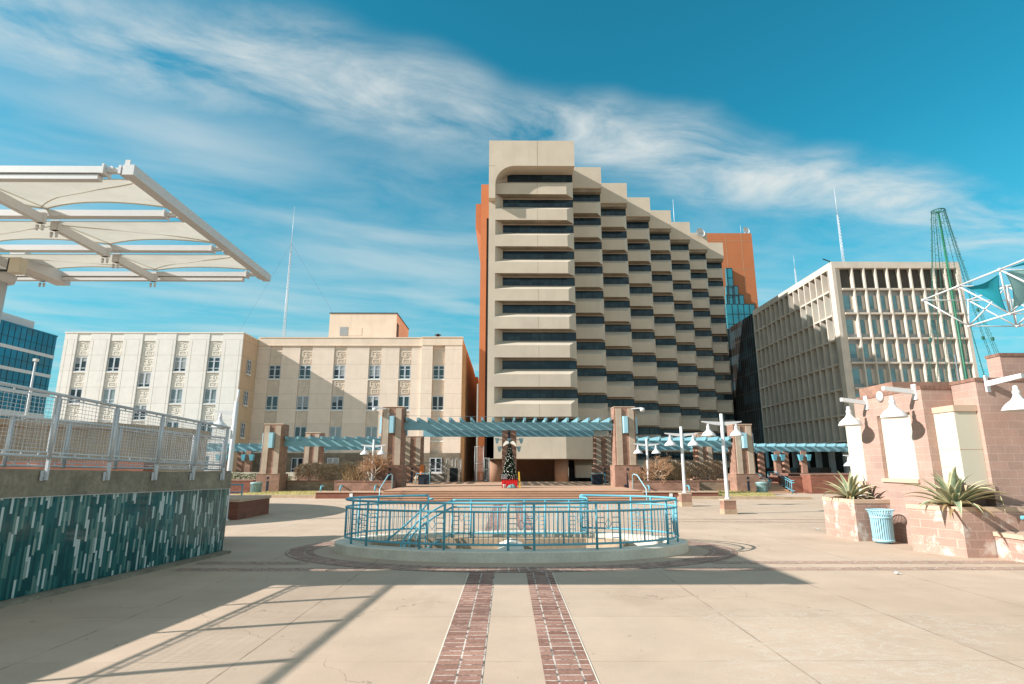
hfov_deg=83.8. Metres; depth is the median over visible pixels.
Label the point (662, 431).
window
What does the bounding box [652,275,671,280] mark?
window
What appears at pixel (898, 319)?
window
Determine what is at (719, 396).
window
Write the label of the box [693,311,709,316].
window
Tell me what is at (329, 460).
window
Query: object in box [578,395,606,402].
window
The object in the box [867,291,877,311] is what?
window
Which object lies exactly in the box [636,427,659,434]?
window
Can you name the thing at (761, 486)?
litter bin
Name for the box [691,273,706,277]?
window
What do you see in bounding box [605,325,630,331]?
window
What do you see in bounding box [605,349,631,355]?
window
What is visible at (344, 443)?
pergola
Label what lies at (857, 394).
window
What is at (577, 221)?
window
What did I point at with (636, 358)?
window
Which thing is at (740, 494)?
dry grass
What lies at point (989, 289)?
shade sail
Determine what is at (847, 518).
block planter
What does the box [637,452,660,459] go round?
window
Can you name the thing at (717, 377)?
window
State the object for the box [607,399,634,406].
window
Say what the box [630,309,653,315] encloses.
window
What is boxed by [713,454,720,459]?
window
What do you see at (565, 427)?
pergola
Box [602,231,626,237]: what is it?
window
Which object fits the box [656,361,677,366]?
window
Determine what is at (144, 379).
window
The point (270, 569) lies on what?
brick strip
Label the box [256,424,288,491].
brick pylon
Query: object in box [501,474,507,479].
chalk board
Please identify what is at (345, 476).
dry plant
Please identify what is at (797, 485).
block wall
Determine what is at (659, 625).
ground
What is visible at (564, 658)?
brick strip
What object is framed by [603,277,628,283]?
window
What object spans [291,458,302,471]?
window
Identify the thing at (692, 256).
window
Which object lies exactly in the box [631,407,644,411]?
security camera
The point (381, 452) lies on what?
lamp post
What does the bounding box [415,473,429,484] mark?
cabinet
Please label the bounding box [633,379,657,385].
window
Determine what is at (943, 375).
window
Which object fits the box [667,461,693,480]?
dry plant
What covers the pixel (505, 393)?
window
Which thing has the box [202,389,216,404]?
window
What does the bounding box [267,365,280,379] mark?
window
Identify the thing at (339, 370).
window
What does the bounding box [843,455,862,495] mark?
lamp post
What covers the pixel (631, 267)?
window
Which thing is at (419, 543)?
oval railing
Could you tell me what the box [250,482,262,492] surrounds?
litter bin
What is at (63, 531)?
tiled wall
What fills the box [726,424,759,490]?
brick pylon
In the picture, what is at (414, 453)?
brick pylon
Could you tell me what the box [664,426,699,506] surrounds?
lamp post
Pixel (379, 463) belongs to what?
bare tree
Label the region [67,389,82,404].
window
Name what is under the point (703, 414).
window
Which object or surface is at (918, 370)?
window
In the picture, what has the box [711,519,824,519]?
brick strip
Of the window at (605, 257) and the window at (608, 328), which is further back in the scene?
the window at (605, 257)
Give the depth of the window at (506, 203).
77.09 m
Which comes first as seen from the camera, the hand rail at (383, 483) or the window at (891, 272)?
the hand rail at (383, 483)
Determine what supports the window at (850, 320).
in the grid office block
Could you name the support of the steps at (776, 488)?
on the ground at (659, 625)
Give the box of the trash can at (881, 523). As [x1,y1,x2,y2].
[865,508,895,543]
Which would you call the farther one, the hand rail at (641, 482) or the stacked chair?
the stacked chair
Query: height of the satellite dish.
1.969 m
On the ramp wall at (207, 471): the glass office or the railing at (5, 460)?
the railing at (5, 460)
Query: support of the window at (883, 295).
in the grid office block
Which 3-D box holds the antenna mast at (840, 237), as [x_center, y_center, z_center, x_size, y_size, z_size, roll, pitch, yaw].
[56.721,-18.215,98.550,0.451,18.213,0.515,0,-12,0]
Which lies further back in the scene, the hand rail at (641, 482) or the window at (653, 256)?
the window at (653, 256)
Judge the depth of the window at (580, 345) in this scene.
78.86 m
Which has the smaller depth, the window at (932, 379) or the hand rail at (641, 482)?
the hand rail at (641, 482)
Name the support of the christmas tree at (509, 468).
on the platform
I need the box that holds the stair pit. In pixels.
[334,530,688,562]
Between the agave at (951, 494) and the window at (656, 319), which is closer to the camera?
the agave at (951, 494)
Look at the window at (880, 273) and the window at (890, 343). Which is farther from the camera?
the window at (880, 273)
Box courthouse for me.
[51,313,478,481]
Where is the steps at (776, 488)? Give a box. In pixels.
[767,482,791,492]
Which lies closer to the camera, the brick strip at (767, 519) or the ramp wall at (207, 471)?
the ramp wall at (207, 471)
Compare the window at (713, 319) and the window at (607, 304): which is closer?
the window at (607, 304)
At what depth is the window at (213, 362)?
70.88 m
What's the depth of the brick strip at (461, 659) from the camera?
7.48 m
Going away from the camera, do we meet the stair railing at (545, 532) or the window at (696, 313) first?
the stair railing at (545, 532)
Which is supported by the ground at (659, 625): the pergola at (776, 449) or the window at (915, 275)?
the pergola at (776, 449)
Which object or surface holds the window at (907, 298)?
in the grid office block
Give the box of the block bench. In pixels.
[993,532,1023,562]
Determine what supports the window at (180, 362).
in the courthouse
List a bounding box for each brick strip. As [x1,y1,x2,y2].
[172,568,365,570]
[195,562,308,563]
[430,572,494,683]
[484,505,502,530]
[514,505,532,530]
[526,572,597,683]
[633,521,761,521]
[661,567,1023,569]
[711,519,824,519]
[711,561,1022,563]
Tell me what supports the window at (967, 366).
in the grid office block
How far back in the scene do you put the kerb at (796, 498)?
38.36 m
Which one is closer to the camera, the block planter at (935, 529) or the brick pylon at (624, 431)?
the block planter at (935, 529)
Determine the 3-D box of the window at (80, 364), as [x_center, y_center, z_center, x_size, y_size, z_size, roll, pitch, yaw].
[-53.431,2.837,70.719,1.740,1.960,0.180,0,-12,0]
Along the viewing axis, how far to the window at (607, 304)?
85.08 m
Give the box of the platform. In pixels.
[389,482,636,489]
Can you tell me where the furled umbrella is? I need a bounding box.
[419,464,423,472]
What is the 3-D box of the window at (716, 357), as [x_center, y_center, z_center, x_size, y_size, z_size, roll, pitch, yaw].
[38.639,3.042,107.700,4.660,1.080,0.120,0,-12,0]
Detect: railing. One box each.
[0,381,230,480]
[0,413,224,470]
[343,494,678,550]
[399,496,588,547]
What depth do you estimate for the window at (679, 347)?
98.33 m
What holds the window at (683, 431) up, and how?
in the office tower
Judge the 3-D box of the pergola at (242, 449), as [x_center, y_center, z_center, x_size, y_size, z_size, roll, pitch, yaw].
[-31.805,13.534,62.785,21.400,4.570,5.150,0,-12,0]
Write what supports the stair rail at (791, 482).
on the ground at (659, 625)
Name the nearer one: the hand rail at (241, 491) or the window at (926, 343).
the hand rail at (241, 491)
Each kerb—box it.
[271,495,315,497]
[677,496,812,499]
[692,496,783,496]
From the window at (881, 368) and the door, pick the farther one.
the window at (881, 368)
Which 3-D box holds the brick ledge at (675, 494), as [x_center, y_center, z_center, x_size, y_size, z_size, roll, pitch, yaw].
[11.177,10.658,39.886,6.280,0.480,0.900,0,-12,0]
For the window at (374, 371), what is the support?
in the courthouse
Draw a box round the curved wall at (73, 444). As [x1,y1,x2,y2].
[0,418,210,471]
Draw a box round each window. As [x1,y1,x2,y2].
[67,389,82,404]
[72,357,87,372]
[100,389,115,404]
[105,357,120,372]
[132,405,146,420]
[136,373,151,388]
[166,422,178,427]
[168,389,182,404]
[172,357,186,372]
[201,422,213,435]
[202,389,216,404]
[204,456,209,470]
[206,357,220,372]
[239,423,245,438]
[243,391,248,406]
[246,360,251,375]
[264,396,277,410]
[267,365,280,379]
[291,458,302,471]
[294,427,306,437]
[295,396,308,410]
[298,365,310,379]
[327,458,338,472]
[329,427,341,437]
[330,396,343,410]
[332,365,345,379]
[365,427,377,437]
[366,396,378,410]
[367,366,380,379]
[398,366,410,379]
[398,396,409,410]
[428,458,441,473]
[430,437,442,441]
[431,396,443,410]
[432,366,444,379]
[502,361,576,368]
[502,390,577,397]
[503,200,572,206]
[503,225,573,232]
[503,251,573,258]
[503,278,574,285]
[503,305,575,312]
[503,332,575,340]
[505,419,574,421]
[508,175,571,181]
[573,195,599,201]
[573,218,600,224]
[574,242,601,248]
[575,266,602,273]
[575,291,603,297]
[576,316,604,323]
[576,342,604,349]
[577,368,605,375]
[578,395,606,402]
[601,209,625,215]
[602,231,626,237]
[602,254,627,260]
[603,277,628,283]
[604,301,629,307]
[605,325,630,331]
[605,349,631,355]
[606,374,632,380]
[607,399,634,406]
[626,222,648,227]
[627,243,649,249]
[628,265,650,270]
[629,287,651,292]
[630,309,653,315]
[631,332,654,338]
[632,355,655,361]
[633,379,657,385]
[634,403,658,409]
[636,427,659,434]
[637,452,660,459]
[650,234,669,239]
[651,254,670,259]
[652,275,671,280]
[653,296,673,301]
[654,317,674,322]
[655,339,675,344]
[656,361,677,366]
[657,383,678,389]
[659,406,680,412]
[660,429,679,435]
[661,453,680,459]
[670,244,688,249]
[672,264,689,269]
[673,284,690,288]
[674,304,692,309]
[675,324,693,329]
[677,345,695,350]
[678,366,696,371]
[679,387,698,393]
[680,409,699,414]
[683,431,701,437]
[684,454,692,459]
[689,254,705,258]
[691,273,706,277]
[692,292,708,296]
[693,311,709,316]
[695,330,711,335]
[696,350,712,355]
[697,370,714,375]
[699,391,716,396]
[700,412,717,417]
[707,263,721,267]
[708,281,722,285]
[709,299,724,303]
[711,317,725,322]
[712,336,727,341]
[713,355,729,360]
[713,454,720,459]
[715,375,730,379]
[716,394,732,399]
[718,414,733,419]
[839,269,850,287]
[842,291,853,311]
[845,316,856,336]
[848,340,860,361]
[851,365,863,386]
[853,269,862,287]
[855,390,859,397]
[856,291,865,311]
[859,316,868,336]
[862,340,872,361]
[864,269,873,287]
[866,365,875,386]
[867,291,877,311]
[871,316,880,336]
[874,340,884,361]
[876,269,885,287]
[878,365,887,383]
[879,292,888,311]
[883,316,892,336]
[886,340,896,361]
[888,269,897,287]
[890,365,899,381]
[891,292,900,311]
[895,316,904,336]
[898,340,908,361]
[899,269,908,287]
[902,365,911,381]
[903,292,912,311]
[906,316,916,336]
[910,340,920,361]
[911,269,920,287]
[914,365,923,381]
[915,292,924,311]
[918,316,928,336]
[922,340,931,361]
[923,270,931,287]
[926,292,935,311]
[926,365,935,381]
[930,316,939,336]
[934,270,943,287]
[934,340,943,361]
[938,292,947,311]
[938,365,947,381]
[942,316,951,336]
[946,270,954,287]
[946,340,954,361]
[950,292,959,311]
[950,365,957,380]
[954,316,963,336]
[958,340,967,361]
[963,365,970,378]
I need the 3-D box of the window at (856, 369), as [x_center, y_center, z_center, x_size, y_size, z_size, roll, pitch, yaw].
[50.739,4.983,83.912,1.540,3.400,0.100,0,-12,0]
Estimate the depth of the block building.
15.89 m
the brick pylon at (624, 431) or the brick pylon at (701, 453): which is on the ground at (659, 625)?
the brick pylon at (701, 453)
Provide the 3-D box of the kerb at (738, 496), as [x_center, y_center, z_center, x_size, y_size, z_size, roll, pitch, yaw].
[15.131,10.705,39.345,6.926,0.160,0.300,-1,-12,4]
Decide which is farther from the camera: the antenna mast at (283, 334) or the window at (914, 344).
the antenna mast at (283, 334)
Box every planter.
[228,495,270,519]
[334,480,396,490]
[628,480,699,490]
[822,496,890,540]
[906,504,1023,557]
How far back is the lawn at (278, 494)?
41.68 m
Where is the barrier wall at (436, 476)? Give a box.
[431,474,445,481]
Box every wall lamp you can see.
[838,396,868,425]
[880,384,917,418]
[983,373,1023,411]
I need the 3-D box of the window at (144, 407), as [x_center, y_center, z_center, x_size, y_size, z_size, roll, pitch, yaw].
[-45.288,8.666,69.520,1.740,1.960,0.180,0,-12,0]
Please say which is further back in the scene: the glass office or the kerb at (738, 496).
the glass office
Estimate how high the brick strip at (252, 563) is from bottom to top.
0.001 m
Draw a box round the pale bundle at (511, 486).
[506,484,516,487]
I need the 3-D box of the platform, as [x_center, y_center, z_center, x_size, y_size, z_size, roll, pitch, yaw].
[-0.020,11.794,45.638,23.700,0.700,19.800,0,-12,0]
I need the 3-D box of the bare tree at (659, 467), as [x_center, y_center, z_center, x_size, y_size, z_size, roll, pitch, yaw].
[10.658,9.380,41.662,2.916,2.622,3.210,-4,-13,19]
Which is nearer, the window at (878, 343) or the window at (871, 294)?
the window at (878, 343)
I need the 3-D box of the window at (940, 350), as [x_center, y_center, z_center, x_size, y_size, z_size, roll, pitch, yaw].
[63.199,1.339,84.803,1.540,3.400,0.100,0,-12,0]
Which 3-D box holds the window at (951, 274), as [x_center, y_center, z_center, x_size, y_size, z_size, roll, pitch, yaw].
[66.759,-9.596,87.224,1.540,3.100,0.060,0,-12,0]
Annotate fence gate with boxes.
[474,446,489,481]
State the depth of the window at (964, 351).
84.81 m
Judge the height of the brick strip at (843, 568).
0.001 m
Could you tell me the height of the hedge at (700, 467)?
1.972 m
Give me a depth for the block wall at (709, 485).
48.27 m
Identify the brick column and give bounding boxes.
[495,430,523,472]
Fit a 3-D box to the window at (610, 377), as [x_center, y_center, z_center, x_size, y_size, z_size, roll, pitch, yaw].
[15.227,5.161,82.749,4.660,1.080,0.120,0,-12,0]
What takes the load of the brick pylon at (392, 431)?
on the platform
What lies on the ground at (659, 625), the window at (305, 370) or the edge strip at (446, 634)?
the edge strip at (446, 634)
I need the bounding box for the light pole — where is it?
[24,358,38,418]
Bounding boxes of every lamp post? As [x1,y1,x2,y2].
[211,389,239,520]
[360,440,386,480]
[633,438,660,480]
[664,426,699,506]
[702,414,743,513]
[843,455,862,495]
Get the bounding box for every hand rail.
[230,484,243,494]
[379,474,392,499]
[632,474,646,499]
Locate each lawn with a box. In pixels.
[233,491,314,494]
[718,491,775,495]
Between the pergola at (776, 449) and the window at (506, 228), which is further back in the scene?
the window at (506, 228)
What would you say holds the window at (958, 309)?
in the grid office block
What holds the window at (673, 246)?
in the office tower
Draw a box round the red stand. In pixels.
[502,480,516,487]
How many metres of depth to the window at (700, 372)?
102.25 m
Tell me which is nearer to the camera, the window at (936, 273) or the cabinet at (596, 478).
the cabinet at (596, 478)
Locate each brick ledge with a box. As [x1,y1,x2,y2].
[315,491,382,498]
[643,491,718,498]
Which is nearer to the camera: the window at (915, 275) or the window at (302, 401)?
the window at (302, 401)
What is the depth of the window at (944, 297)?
86.35 m
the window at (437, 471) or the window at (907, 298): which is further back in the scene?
the window at (907, 298)
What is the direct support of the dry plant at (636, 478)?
on the planter at (677, 485)
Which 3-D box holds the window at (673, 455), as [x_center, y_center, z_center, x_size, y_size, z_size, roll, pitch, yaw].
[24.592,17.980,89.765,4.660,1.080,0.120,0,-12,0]
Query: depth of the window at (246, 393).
71.98 m
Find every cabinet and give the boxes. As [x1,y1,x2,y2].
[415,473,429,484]
[591,473,605,484]
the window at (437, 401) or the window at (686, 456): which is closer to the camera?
the window at (437, 401)
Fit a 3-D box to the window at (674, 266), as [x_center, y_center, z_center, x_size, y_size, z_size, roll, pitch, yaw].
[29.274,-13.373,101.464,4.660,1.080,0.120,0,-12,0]
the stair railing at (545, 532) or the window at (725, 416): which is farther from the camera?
the window at (725, 416)
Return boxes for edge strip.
[428,573,468,683]
[552,573,599,683]
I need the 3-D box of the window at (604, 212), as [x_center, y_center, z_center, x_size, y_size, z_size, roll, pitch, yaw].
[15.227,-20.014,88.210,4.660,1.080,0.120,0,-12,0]
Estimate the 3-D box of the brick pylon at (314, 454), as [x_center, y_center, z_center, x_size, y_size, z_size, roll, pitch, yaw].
[-20.371,12.125,58.603,1.939,5.550,1.939,0,-12,0]
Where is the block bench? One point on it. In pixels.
(1010, 545)
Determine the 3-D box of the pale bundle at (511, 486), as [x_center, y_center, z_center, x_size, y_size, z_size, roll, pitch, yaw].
[-0.030,9.871,39.171,0.716,0.277,0.385,0,-12,0]
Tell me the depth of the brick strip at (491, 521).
23.29 m
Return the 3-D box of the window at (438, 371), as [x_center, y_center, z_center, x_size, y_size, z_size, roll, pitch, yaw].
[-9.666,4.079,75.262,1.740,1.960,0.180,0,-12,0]
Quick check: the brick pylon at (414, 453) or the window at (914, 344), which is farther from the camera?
the window at (914, 344)
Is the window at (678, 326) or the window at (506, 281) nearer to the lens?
the window at (506, 281)
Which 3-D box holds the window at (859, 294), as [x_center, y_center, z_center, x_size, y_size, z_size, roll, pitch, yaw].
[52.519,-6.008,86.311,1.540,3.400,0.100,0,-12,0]
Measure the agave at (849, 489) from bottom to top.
1.348 m
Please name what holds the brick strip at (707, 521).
on the ground at (659, 625)
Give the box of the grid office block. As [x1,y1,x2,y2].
[727,259,978,472]
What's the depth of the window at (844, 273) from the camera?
87.07 m
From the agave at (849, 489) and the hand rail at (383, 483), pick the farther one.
the hand rail at (383, 483)
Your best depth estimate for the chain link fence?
55.72 m
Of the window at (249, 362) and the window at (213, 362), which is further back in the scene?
the window at (249, 362)
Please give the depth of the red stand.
39.49 m
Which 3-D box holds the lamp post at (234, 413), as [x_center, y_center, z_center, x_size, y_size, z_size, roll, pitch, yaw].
[-12.179,4.683,23.957,1.150,5.405,0.720,0,-12,0]
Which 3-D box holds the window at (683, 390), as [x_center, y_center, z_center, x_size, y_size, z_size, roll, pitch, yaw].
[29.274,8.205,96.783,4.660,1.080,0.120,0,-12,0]
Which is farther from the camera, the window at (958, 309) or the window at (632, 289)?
the window at (632, 289)
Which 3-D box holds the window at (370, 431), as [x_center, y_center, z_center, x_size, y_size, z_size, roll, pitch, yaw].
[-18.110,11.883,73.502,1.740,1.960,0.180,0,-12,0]
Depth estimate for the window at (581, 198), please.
83.53 m
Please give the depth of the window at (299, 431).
73.56 m
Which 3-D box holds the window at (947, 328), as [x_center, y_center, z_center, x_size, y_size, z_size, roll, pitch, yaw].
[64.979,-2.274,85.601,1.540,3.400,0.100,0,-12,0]
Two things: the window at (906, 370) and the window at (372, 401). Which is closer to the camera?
the window at (372, 401)
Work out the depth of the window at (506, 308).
73.95 m
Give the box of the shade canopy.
[0,160,270,321]
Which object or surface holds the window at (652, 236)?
in the office tower
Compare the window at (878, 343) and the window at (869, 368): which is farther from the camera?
the window at (878, 343)
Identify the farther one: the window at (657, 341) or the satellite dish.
the satellite dish
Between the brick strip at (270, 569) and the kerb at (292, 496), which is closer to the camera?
the brick strip at (270, 569)
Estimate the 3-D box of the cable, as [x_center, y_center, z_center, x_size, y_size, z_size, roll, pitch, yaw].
[-0.242,5.637,43.391,16.200,0.104,0.024,0,-12,0]
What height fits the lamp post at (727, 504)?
4.690 m
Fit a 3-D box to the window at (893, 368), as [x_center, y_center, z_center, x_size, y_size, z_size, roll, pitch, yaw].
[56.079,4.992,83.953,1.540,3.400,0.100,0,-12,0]
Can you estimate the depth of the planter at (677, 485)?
40.45 m
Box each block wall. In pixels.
[230,479,255,490]
[286,480,346,490]
[663,480,729,490]
[767,475,802,492]
[779,473,864,493]
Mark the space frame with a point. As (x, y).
(1008, 300)
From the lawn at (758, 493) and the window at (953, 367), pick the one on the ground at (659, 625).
the lawn at (758, 493)
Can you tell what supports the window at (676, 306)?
in the office tower
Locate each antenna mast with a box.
[282,207,294,336]
[834,190,844,261]
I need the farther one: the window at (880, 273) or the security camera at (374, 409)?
the window at (880, 273)
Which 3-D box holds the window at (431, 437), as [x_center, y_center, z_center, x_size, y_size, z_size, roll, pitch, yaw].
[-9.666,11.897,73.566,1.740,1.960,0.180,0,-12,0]
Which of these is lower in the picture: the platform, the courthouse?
the platform
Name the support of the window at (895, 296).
in the grid office block
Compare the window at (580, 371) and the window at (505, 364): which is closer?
the window at (505, 364)
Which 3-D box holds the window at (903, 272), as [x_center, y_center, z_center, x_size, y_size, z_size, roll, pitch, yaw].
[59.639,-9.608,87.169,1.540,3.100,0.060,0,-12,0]
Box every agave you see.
[822,472,881,499]
[901,466,1013,519]
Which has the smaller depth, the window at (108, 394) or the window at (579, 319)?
the window at (108, 394)
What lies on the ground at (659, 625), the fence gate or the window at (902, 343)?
the fence gate
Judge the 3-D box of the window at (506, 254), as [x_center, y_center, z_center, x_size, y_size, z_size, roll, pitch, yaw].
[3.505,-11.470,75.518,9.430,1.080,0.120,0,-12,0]
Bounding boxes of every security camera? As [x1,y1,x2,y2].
[372,407,385,411]
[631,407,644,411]
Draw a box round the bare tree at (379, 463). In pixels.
[357,451,391,480]
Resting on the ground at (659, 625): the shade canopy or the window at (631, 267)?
the shade canopy
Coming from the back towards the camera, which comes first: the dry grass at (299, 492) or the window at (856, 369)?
the window at (856, 369)
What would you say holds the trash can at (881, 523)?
on the ground at (659, 625)
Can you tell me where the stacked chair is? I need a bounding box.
[449,468,457,481]
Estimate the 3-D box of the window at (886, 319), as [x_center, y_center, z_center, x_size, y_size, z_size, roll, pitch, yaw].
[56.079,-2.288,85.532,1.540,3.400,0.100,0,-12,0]
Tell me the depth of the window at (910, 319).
85.56 m
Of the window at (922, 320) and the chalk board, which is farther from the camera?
the window at (922, 320)
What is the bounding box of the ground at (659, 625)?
[0,467,1023,683]
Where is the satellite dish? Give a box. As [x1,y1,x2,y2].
[696,228,704,235]
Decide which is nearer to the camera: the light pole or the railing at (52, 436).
the railing at (52, 436)
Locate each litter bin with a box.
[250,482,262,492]
[755,482,767,492]
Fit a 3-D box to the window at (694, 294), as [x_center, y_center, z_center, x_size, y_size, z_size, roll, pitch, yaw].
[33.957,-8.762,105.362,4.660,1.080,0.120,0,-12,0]
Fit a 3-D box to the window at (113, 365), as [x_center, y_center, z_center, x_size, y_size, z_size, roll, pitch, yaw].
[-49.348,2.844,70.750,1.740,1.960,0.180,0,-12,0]
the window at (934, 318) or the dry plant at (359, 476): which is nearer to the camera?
the dry plant at (359, 476)
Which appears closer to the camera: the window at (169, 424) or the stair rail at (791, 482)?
the stair rail at (791, 482)
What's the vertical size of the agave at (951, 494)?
1.458 m
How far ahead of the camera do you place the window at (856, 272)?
87.10 m
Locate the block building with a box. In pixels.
[845,353,1023,544]
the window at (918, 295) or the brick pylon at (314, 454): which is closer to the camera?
the brick pylon at (314, 454)
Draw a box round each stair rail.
[756,472,769,488]
[767,472,793,493]
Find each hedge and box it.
[232,472,292,479]
[293,461,366,479]
[656,458,723,479]
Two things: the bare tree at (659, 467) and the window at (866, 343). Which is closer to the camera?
the bare tree at (659, 467)
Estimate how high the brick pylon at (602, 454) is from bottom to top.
4.200 m
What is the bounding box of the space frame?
[921,259,1023,327]
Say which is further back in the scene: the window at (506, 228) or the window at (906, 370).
the window at (906, 370)
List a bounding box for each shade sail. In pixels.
[967,275,1005,309]
[1006,269,1023,308]
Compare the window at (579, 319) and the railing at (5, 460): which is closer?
the railing at (5, 460)
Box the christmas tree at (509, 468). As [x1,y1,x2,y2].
[501,440,517,480]
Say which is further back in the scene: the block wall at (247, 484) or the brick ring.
the block wall at (247, 484)
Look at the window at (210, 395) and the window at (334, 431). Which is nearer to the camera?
the window at (210, 395)
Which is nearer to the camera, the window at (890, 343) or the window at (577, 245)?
the window at (577, 245)
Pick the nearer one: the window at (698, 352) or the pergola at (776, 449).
the pergola at (776, 449)
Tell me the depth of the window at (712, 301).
110.04 m
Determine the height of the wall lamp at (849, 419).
0.948 m
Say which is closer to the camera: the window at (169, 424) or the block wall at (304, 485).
the block wall at (304, 485)
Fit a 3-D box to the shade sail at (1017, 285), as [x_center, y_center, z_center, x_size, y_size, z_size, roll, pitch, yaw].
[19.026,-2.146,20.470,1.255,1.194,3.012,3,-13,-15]
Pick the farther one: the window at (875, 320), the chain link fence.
the window at (875, 320)
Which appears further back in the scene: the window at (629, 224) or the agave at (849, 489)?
the window at (629, 224)
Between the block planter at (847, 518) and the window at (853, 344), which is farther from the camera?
the window at (853, 344)
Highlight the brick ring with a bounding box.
[285,541,737,571]
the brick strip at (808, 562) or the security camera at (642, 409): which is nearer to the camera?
the brick strip at (808, 562)
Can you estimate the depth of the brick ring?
12.99 m
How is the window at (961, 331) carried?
in the grid office block
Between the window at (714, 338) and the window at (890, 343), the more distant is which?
the window at (714, 338)
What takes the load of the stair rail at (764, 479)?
on the steps at (776, 488)
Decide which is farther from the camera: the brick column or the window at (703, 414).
the window at (703, 414)
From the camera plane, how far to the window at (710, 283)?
110.83 m
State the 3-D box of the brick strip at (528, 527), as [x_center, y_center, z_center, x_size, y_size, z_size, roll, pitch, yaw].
[0.457,7.903,26.072,0.540,0.001,14.700,0,-12,0]
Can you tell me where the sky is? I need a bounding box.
[0,0,1023,417]
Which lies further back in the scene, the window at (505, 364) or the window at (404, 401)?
the window at (404, 401)
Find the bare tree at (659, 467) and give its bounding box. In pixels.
[640,455,677,483]
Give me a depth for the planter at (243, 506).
24.92 m
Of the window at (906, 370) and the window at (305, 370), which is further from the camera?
the window at (906, 370)
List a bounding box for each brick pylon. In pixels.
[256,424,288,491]
[300,432,324,479]
[376,406,406,486]
[405,436,424,482]
[591,436,611,482]
[610,407,640,486]
[693,433,716,479]
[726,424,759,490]
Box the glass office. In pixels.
[0,312,57,418]
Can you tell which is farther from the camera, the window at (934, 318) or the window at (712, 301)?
the window at (712, 301)
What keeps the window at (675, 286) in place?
in the office tower
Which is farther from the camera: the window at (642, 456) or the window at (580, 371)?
the window at (642, 456)
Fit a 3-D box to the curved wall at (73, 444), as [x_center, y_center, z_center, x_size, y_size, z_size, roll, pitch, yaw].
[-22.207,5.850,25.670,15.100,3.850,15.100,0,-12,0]
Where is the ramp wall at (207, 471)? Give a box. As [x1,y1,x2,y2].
[160,471,230,539]
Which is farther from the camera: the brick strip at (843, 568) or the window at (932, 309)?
the window at (932, 309)
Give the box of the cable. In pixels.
[451,416,575,416]
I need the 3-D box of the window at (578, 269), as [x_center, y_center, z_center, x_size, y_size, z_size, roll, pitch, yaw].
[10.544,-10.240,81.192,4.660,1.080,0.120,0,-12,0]
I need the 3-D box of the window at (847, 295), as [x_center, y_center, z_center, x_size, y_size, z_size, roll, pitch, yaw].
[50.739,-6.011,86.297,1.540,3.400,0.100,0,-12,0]
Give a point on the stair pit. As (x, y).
(521, 554)
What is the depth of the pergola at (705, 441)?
48.29 m
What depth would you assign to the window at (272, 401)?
74.26 m
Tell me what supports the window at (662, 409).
in the office tower
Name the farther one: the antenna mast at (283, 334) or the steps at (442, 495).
the antenna mast at (283, 334)
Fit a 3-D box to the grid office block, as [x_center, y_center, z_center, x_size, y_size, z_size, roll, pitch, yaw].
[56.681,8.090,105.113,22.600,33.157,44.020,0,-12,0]
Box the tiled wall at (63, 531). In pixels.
[0,469,231,608]
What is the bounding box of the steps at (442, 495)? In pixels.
[380,490,647,501]
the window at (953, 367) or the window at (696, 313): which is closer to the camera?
the window at (953, 367)
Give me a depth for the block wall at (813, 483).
46.51 m
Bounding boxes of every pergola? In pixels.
[206,443,326,471]
[284,436,380,449]
[404,417,612,436]
[636,436,731,449]
[690,443,847,478]
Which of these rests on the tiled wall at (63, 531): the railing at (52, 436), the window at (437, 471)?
the railing at (52, 436)
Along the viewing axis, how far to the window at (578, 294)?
80.41 m
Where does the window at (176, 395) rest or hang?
in the courthouse
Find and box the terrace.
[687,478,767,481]
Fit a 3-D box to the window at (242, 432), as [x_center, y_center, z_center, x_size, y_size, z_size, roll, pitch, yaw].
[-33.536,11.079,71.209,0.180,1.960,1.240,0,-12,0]
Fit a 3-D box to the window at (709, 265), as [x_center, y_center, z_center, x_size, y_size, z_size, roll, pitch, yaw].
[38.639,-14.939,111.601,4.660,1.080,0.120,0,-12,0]
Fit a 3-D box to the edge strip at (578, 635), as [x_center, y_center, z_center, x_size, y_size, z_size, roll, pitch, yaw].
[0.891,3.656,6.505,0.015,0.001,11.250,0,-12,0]
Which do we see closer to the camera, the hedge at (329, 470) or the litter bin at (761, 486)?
the litter bin at (761, 486)
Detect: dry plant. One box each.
[336,463,359,480]
[345,465,366,480]
[627,467,645,481]
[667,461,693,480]
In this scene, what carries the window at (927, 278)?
in the grid office block
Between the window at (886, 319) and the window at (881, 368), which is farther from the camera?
the window at (886, 319)
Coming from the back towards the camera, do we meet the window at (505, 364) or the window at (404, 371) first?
the window at (404, 371)
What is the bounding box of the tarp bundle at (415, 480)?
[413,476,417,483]
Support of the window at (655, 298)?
in the office tower
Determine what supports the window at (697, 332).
in the office tower
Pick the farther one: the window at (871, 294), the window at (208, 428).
the window at (871, 294)
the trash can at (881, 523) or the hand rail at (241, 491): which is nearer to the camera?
the trash can at (881, 523)
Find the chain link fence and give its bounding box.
[424,459,461,481]
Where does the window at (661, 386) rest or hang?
in the office tower
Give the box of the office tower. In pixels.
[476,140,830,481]
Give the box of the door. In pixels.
[568,460,586,481]
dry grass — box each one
[238,490,332,494]
[702,490,775,495]

